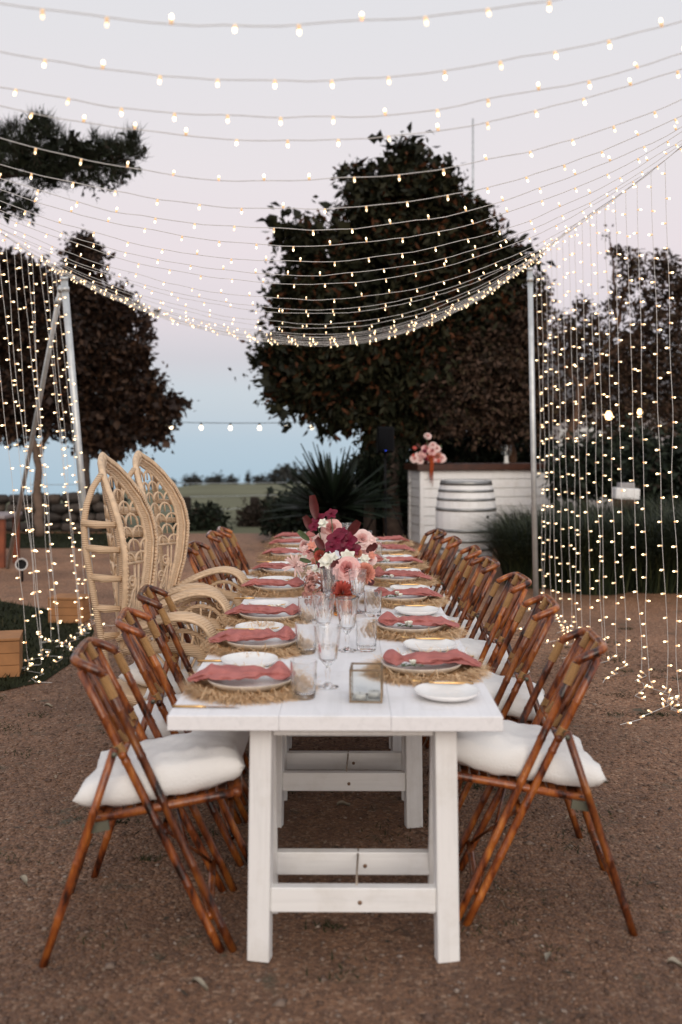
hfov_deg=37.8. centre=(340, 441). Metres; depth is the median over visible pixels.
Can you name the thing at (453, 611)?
cushion
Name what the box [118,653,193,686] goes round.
cushion
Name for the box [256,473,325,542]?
dark shrub
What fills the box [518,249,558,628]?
light strand
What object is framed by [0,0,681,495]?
sky
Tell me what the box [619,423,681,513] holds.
garden bush
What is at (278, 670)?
napkin
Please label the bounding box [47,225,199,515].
plum tree
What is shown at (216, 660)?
knife
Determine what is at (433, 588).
cushion
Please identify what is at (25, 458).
light strand
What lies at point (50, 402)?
purple leaved tree
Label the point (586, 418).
light strand
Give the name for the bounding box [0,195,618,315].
light strand
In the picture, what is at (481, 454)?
garden bush
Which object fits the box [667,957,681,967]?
fallen leaf
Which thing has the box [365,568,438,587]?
placemat
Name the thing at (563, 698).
bamboo chair
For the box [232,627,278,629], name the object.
fork
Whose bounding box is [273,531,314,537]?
napkin
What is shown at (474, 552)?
bamboo chair
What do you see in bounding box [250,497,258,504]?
fence post
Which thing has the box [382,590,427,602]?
dinner plate
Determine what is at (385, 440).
loudspeaker
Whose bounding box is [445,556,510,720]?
bamboo chair
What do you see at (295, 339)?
light strand
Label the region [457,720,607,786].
cushion
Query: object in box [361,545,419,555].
placemat
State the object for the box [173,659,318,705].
placemat
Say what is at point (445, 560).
bamboo chair
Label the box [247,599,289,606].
side plate
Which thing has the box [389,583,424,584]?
fork
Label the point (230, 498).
terrain
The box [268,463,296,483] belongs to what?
distant tree
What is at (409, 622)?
flower sprig
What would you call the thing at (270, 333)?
light strand
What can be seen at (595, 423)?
light strand
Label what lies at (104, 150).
pine tree
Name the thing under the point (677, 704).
light strand
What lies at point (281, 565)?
napkin
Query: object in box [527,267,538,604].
steel pole
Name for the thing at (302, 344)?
light strand
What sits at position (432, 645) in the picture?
side plate
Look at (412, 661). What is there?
flower sprig
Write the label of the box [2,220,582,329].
light strand
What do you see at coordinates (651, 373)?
loose crowned tree
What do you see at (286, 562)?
side plate
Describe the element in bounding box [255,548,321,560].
placemat
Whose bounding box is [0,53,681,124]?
light strand
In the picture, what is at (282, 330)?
light strand
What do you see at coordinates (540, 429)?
light strand
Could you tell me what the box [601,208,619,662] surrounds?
light strand
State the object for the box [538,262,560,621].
light strand
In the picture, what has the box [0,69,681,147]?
light strand
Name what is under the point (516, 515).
ornamental grass
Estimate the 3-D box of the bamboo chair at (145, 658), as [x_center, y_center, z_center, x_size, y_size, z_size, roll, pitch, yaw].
[-0.634,1.125,3.887,0.611,0.922,0.511,0,0,-7]
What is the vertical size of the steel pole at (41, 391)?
3.000 m
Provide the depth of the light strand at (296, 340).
8.40 m
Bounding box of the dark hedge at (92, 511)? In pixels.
[51,487,128,522]
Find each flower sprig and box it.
[384,591,402,597]
[397,620,412,626]
[401,659,423,666]
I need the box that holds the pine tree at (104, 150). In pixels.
[0,103,154,226]
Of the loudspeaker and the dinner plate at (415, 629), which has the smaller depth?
the dinner plate at (415, 629)
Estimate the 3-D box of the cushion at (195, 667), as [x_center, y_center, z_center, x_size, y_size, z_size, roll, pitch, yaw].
[-0.619,1.062,4.530,0.540,0.148,0.390,-11,1,-8]
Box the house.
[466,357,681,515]
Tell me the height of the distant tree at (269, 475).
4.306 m
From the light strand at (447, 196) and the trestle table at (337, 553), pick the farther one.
the trestle table at (337, 553)
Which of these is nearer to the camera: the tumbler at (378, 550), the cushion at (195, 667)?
the cushion at (195, 667)
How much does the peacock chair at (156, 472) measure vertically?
1.533 m
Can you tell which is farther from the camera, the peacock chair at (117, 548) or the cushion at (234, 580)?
the cushion at (234, 580)
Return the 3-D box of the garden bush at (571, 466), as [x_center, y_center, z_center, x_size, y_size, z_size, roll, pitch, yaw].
[3.618,0.677,14.478,1.543,1.866,1.173,0,0,0]
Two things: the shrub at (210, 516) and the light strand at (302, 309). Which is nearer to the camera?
the light strand at (302, 309)
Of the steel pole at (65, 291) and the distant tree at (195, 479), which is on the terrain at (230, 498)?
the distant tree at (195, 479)
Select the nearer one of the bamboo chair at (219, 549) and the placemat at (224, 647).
the placemat at (224, 647)
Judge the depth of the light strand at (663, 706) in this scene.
6.08 m
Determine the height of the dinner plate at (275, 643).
0.031 m
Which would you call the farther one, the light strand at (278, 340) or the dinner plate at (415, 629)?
the light strand at (278, 340)
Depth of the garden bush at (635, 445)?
14.79 m
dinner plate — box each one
[207,667,290,692]
[226,636,295,650]
[239,607,298,621]
[253,584,304,592]
[262,568,296,574]
[271,550,310,557]
[278,542,299,546]
[282,536,312,538]
[374,575,418,582]
[375,560,412,566]
[377,540,400,543]
[377,621,442,634]
[381,653,461,675]
[382,549,404,553]
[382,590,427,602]
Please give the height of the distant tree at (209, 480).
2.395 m
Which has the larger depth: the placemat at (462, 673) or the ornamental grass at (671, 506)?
the ornamental grass at (671, 506)
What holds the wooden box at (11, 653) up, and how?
on the lawn at (47, 664)
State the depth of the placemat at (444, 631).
4.14 m
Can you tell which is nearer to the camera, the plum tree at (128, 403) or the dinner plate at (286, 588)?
the dinner plate at (286, 588)
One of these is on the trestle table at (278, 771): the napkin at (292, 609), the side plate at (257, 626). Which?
the side plate at (257, 626)
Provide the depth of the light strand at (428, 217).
4.10 m
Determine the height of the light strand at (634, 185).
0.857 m
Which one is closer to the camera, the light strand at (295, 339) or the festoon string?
the light strand at (295, 339)
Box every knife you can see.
[172,705,232,707]
[197,659,221,661]
[234,597,254,598]
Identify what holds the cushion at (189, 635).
on the peacock chair at (156, 472)
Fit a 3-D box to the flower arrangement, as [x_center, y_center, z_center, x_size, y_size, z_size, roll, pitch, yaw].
[-0.061,0.546,5.146,0.513,0.520,0.768,0,0,0]
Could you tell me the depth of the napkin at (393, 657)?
3.51 m
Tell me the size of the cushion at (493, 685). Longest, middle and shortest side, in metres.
0.540 x 0.390 x 0.141 m
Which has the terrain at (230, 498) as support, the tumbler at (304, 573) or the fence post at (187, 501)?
the fence post at (187, 501)
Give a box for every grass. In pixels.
[444,502,609,550]
[455,515,594,588]
[482,509,680,595]
[516,494,678,528]
[543,505,681,593]
[594,494,681,523]
[618,505,681,587]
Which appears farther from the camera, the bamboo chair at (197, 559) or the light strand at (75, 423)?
the light strand at (75, 423)
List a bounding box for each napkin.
[187,661,290,681]
[208,626,295,643]
[225,603,297,614]
[241,577,303,586]
[252,562,295,569]
[261,547,302,554]
[268,537,312,543]
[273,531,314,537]
[372,535,409,541]
[375,566,432,579]
[376,554,422,562]
[377,587,441,597]
[378,611,459,627]
[382,544,414,550]
[383,649,481,666]
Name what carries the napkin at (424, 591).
on the dinner plate at (409, 598)
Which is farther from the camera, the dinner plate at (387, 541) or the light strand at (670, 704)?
the dinner plate at (387, 541)
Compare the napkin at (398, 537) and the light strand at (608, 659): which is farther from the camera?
the napkin at (398, 537)
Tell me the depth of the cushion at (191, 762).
3.11 m
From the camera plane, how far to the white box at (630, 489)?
13.19 m
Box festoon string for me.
[169,420,347,429]
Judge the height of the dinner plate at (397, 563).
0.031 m
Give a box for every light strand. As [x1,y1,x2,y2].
[0,0,555,34]
[0,18,681,87]
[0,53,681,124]
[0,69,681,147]
[0,99,681,182]
[0,115,681,213]
[0,125,680,234]
[0,132,680,250]
[0,144,680,275]
[0,147,681,287]
[0,171,652,302]
[0,188,628,312]
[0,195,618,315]
[0,213,593,326]
[0,253,42,668]
[0,376,51,682]
[1,140,681,265]
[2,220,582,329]
[2,239,44,661]
[13,243,62,662]
[17,247,75,650]
[18,228,571,335]
[24,233,564,338]
[27,253,69,647]
[29,261,53,642]
[30,242,555,339]
[35,249,545,341]
[36,260,82,645]
[41,249,548,344]
[43,264,88,635]
[44,248,544,344]
[45,242,553,343]
[49,268,90,631]
[52,249,546,346]
[53,254,541,345]
[53,279,114,625]
[58,273,94,629]
[61,253,543,346]
[67,362,84,587]
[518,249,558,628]
[528,263,544,610]
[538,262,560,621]
[543,253,553,590]
[545,226,583,643]
[553,223,593,646]
[555,242,567,632]
[561,237,573,631]
[564,236,578,633]
[588,224,604,639]
[594,211,608,641]
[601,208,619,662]
[603,206,629,681]
[620,168,681,724]
[622,191,647,700]
[633,186,678,709]
[647,185,681,712]
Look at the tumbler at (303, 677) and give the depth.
3.15 m
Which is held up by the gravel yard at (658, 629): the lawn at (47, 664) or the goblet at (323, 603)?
the lawn at (47, 664)
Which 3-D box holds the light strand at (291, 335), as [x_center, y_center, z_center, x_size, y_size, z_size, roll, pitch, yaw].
[-0.289,-1.283,8.001,4.374,0.927,0.042,0,0,-7]
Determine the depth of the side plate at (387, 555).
6.98 m
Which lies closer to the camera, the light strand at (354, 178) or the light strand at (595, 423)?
the light strand at (354, 178)
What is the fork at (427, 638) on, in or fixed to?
on the side plate at (432, 645)
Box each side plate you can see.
[221,652,277,666]
[235,621,283,631]
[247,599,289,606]
[259,576,293,580]
[268,561,288,563]
[382,554,411,557]
[386,568,419,570]
[390,584,427,589]
[394,605,439,615]
[403,637,455,651]
[414,681,479,701]
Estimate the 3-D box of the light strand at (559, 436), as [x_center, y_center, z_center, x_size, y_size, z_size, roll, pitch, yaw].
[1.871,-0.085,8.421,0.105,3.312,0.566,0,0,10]
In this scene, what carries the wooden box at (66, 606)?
on the lawn at (47, 664)
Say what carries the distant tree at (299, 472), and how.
on the terrain at (230, 498)
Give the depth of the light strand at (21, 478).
7.05 m
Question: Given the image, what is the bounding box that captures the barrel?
[435,479,496,559]
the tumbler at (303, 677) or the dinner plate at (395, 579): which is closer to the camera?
the tumbler at (303, 677)
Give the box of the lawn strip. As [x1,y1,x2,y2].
[6,533,141,547]
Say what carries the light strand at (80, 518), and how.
hanging from the support cable
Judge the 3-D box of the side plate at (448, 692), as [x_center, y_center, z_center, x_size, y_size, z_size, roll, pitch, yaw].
[0.339,0.804,3.188,0.210,0.023,0.214,0,0,0]
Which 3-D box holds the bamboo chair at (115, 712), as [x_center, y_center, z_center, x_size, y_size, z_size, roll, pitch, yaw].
[-0.631,1.125,3.268,0.611,0.922,0.511,0,0,-6]
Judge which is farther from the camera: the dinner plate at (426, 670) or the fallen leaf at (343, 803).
the fallen leaf at (343, 803)
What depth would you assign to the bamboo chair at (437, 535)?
7.42 m
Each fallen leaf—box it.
[20,875,27,884]
[192,977,207,991]
[337,800,349,805]
[544,952,551,961]
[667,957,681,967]
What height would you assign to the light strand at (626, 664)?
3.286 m
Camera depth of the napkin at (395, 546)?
7.21 m
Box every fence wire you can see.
[44,482,300,484]
[148,495,266,497]
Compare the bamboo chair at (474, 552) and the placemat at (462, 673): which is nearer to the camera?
the placemat at (462, 673)
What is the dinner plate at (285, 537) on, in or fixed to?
on the placemat
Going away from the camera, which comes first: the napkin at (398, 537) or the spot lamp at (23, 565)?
the napkin at (398, 537)
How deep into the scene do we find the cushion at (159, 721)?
3.76 m
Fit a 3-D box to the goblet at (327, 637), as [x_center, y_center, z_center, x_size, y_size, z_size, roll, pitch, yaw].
[-0.044,0.716,3.319,0.091,0.206,0.091,0,0,0]
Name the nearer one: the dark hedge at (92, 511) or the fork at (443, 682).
the fork at (443, 682)
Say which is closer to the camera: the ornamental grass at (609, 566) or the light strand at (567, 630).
the light strand at (567, 630)
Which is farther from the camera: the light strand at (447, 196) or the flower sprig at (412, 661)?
the light strand at (447, 196)
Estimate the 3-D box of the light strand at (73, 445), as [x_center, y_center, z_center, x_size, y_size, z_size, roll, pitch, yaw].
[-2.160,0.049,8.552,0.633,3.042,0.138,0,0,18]
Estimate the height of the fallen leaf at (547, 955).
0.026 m
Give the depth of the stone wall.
17.37 m
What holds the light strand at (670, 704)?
hanging from the support cable
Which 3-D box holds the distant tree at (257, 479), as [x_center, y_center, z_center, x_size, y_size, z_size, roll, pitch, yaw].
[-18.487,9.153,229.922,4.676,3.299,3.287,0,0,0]
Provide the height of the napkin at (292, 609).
0.052 m
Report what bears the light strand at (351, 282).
hanging from the support cable
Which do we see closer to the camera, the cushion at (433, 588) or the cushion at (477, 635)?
the cushion at (477, 635)
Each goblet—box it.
[312,593,334,623]
[314,623,340,689]
[320,567,338,592]
[335,597,358,652]
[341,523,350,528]
[348,568,366,613]
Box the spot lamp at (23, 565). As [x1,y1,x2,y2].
[15,558,27,581]
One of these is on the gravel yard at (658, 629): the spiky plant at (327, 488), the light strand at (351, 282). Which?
the spiky plant at (327, 488)
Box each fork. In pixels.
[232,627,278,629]
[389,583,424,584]
[393,604,434,605]
[401,636,451,639]
[411,679,473,684]
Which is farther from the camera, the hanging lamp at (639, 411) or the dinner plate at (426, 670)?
the hanging lamp at (639, 411)
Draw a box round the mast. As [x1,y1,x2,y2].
[472,118,473,200]
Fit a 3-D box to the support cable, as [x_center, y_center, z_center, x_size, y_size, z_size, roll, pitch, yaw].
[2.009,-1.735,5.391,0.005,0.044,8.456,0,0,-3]
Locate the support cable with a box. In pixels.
[550,146,681,244]
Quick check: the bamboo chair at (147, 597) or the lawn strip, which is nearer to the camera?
the bamboo chair at (147, 597)
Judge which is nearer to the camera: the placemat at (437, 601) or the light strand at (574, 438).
the placemat at (437, 601)
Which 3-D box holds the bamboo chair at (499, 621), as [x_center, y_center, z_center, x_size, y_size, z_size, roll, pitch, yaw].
[0.689,1.125,4.947,0.612,0.922,0.511,0,0,-2]
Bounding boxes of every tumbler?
[290,658,316,699]
[295,620,316,654]
[297,565,311,583]
[298,596,315,620]
[355,618,376,651]
[364,589,381,616]
[374,542,381,556]
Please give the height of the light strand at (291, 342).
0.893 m
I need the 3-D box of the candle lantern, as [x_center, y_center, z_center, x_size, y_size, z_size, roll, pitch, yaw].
[0.081,0.767,3.170,0.103,0.103,0.104,0,0,4]
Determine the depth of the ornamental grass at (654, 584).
10.29 m
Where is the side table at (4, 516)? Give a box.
[0,512,21,567]
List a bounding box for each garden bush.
[408,427,468,462]
[450,420,527,462]
[512,425,562,462]
[536,424,637,511]
[599,414,664,476]
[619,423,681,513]
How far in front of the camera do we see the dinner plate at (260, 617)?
4.47 m
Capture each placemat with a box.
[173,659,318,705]
[199,624,309,659]
[218,604,304,627]
[235,578,319,597]
[246,561,319,577]
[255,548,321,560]
[264,538,298,548]
[359,587,451,609]
[360,560,430,570]
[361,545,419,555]
[362,643,493,687]
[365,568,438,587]
[372,615,472,642]
[382,535,414,545]
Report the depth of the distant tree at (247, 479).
228.16 m
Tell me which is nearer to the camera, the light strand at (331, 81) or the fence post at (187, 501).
the light strand at (331, 81)
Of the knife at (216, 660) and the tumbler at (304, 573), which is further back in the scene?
the tumbler at (304, 573)
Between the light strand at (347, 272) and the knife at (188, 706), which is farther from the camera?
the light strand at (347, 272)
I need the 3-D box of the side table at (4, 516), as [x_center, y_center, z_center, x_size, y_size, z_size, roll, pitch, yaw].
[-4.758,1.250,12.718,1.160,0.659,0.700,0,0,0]
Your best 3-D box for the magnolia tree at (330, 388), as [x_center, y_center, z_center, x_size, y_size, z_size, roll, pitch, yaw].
[0.839,-1.836,16.346,5.388,6.866,2.662,0,0,0]
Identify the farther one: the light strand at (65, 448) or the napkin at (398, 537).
the light strand at (65, 448)
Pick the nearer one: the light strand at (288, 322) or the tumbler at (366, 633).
the tumbler at (366, 633)
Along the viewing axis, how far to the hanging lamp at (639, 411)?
16.32 m
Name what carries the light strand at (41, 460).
hanging from the support cable
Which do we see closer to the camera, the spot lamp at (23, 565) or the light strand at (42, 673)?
the light strand at (42, 673)
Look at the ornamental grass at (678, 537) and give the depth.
10.35 m
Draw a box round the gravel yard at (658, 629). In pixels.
[0,531,681,1023]
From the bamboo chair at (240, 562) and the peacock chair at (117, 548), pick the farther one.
the bamboo chair at (240, 562)
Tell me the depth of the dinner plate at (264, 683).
3.28 m
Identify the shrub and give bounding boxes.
[170,499,232,530]
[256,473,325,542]
[339,437,421,535]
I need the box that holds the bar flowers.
[410,433,446,486]
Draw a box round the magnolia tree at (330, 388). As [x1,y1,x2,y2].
[228,121,555,536]
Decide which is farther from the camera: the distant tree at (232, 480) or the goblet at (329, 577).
the distant tree at (232, 480)
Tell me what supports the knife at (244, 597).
on the trestle table at (395, 743)
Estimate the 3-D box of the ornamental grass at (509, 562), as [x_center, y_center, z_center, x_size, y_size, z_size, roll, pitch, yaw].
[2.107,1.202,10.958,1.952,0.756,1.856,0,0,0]
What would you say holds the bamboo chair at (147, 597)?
on the gravel yard at (658, 629)
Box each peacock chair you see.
[80,452,231,706]
[121,450,248,653]
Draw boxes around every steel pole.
[6,285,61,568]
[60,277,93,618]
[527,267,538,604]
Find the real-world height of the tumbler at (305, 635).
0.118 m
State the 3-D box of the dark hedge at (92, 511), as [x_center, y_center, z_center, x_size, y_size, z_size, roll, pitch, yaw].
[-4.757,1.443,18.644,1.652,1.205,1.197,0,0,0]
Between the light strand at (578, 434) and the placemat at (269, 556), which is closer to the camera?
the placemat at (269, 556)
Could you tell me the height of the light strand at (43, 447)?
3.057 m
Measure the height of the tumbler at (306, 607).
0.118 m
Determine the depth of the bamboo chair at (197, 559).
6.60 m
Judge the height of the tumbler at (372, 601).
0.118 m
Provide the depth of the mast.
19.23 m
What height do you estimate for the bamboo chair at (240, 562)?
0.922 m
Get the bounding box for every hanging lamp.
[605,369,611,419]
[637,369,640,414]
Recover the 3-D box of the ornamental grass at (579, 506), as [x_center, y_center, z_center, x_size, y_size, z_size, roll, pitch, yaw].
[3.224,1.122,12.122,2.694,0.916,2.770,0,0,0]
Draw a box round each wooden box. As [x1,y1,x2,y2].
[0,630,22,677]
[48,593,90,622]
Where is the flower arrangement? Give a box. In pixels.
[282,495,377,595]
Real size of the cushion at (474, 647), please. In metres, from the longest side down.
0.540 x 0.391 x 0.148 m
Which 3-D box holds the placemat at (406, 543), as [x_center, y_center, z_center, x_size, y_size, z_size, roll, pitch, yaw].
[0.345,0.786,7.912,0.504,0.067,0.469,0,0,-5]
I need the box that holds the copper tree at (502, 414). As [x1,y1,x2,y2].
[394,274,571,462]
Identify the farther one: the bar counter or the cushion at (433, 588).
the bar counter
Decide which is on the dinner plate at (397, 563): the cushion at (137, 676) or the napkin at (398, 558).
the napkin at (398, 558)
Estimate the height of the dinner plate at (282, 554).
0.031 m
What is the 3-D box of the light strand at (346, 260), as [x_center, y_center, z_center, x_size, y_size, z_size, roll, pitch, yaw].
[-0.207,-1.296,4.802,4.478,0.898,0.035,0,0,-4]
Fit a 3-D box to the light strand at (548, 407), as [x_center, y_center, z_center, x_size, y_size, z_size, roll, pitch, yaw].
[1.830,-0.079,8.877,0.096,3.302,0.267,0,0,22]
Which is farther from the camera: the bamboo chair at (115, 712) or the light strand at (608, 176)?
the light strand at (608, 176)
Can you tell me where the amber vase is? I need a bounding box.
[333,594,359,615]
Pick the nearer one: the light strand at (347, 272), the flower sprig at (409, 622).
the flower sprig at (409, 622)
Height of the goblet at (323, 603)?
0.206 m
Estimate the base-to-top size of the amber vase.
0.087 m
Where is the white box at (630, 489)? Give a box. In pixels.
[612,483,639,499]
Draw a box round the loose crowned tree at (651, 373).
[534,224,681,510]
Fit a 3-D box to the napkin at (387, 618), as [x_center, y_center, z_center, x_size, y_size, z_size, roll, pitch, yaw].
[0.333,0.767,4.275,0.352,0.058,0.176,0,0,6]
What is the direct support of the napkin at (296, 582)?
on the dinner plate at (286, 588)
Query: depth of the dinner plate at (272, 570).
6.04 m
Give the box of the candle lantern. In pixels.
[349,662,382,702]
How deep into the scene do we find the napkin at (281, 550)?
6.98 m
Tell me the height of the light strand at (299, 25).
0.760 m
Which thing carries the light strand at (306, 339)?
hanging from the support cable
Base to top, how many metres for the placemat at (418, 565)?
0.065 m
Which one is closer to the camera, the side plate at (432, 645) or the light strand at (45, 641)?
the side plate at (432, 645)
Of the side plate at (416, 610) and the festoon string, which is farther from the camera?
the festoon string
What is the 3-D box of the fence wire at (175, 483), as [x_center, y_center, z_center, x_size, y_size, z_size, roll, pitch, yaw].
[-2.503,0.891,21.323,7.975,0.074,0.906,0,0,-30]
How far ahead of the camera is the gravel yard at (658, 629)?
3.54 m
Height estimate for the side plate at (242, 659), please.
0.023 m
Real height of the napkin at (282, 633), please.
0.060 m
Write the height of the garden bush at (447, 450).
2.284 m
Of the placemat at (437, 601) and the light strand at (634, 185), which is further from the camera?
the light strand at (634, 185)
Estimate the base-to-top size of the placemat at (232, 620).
0.065 m
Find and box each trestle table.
[167,613,502,962]
[241,567,443,750]
[269,551,412,565]
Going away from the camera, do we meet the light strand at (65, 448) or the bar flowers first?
the light strand at (65, 448)
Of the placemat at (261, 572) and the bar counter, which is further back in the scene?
the bar counter
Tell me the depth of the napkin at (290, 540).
7.67 m
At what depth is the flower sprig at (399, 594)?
4.99 m
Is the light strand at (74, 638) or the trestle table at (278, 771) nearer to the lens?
the trestle table at (278, 771)
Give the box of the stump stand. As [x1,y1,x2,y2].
[613,499,637,511]
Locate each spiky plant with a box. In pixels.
[263,443,402,524]
[333,439,411,536]
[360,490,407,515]
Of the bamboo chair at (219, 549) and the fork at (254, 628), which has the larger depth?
the bamboo chair at (219, 549)
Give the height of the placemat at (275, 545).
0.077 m
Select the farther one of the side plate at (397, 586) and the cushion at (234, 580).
the cushion at (234, 580)
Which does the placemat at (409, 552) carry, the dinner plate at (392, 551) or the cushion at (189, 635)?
the dinner plate at (392, 551)
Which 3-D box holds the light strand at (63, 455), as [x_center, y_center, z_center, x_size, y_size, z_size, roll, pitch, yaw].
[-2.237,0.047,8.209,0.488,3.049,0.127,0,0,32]
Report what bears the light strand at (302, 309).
hanging from the support cable
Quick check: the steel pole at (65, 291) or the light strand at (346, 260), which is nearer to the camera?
the light strand at (346, 260)
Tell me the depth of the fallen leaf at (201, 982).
2.85 m
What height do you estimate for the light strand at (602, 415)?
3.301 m
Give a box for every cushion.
[73,731,249,806]
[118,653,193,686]
[133,694,184,738]
[143,660,200,698]
[151,624,206,643]
[222,575,257,591]
[431,586,457,602]
[444,601,476,620]
[446,615,488,639]
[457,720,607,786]
[460,638,529,677]
[480,671,545,720]
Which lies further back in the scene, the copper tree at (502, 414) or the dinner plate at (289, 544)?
the copper tree at (502, 414)
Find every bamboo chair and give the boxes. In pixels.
[39,637,242,967]
[91,607,249,877]
[136,584,248,805]
[187,541,229,606]
[206,530,240,591]
[217,526,250,578]
[413,528,446,586]
[422,571,531,773]
[424,536,461,599]
[439,545,481,619]
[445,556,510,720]
[457,594,582,838]
[457,627,637,936]
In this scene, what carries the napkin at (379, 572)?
on the dinner plate at (395, 579)
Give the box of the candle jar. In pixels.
[501,445,511,462]
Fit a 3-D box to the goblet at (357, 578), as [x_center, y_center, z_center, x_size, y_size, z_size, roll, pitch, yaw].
[0.079,0.716,4.771,0.091,0.206,0.091,0,0,20]
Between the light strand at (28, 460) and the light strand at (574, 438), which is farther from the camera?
the light strand at (574, 438)
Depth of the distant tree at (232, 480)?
227.68 m
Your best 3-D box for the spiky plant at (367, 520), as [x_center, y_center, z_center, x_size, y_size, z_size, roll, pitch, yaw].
[0.458,0.782,16.305,1.734,1.656,1.669,0,0,0]
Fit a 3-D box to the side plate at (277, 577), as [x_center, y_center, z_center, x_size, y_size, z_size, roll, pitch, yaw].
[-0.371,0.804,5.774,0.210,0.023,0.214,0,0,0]
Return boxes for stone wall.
[0,492,128,531]
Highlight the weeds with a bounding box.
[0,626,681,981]
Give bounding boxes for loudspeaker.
[366,426,410,542]
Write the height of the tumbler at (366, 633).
0.118 m
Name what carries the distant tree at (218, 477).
on the terrain at (230, 498)
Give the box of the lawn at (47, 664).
[0,601,93,690]
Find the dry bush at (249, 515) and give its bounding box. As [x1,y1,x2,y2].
[231,491,285,526]
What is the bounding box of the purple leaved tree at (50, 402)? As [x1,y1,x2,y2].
[0,246,116,536]
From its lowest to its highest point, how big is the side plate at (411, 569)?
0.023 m
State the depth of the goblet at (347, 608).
3.87 m
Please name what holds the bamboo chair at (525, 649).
on the gravel yard at (658, 629)
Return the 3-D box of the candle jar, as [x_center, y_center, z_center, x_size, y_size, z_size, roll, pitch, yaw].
[2.672,0.205,16.094,0.170,0.290,0.170,0,0,0]
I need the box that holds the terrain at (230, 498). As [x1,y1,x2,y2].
[5,484,354,532]
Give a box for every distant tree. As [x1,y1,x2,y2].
[176,472,203,485]
[201,477,216,483]
[207,469,228,483]
[222,473,240,483]
[244,470,251,483]
[252,474,270,483]
[260,470,280,483]
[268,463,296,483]
[282,461,315,483]
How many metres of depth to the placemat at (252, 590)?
5.28 m
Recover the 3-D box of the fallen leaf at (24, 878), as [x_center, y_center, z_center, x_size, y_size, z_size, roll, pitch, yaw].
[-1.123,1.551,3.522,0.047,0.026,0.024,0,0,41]
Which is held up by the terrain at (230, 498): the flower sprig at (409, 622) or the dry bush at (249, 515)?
the dry bush at (249, 515)
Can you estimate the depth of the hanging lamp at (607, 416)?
15.14 m
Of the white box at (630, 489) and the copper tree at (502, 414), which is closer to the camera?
the white box at (630, 489)
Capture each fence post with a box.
[183,497,191,512]
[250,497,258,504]
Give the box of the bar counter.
[404,463,552,543]
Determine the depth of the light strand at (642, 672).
6.80 m
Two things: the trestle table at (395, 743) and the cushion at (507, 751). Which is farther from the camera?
the trestle table at (395, 743)
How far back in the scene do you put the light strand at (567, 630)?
8.46 m
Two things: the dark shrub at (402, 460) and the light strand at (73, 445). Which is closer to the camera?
the light strand at (73, 445)
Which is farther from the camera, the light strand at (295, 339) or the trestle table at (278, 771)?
the light strand at (295, 339)

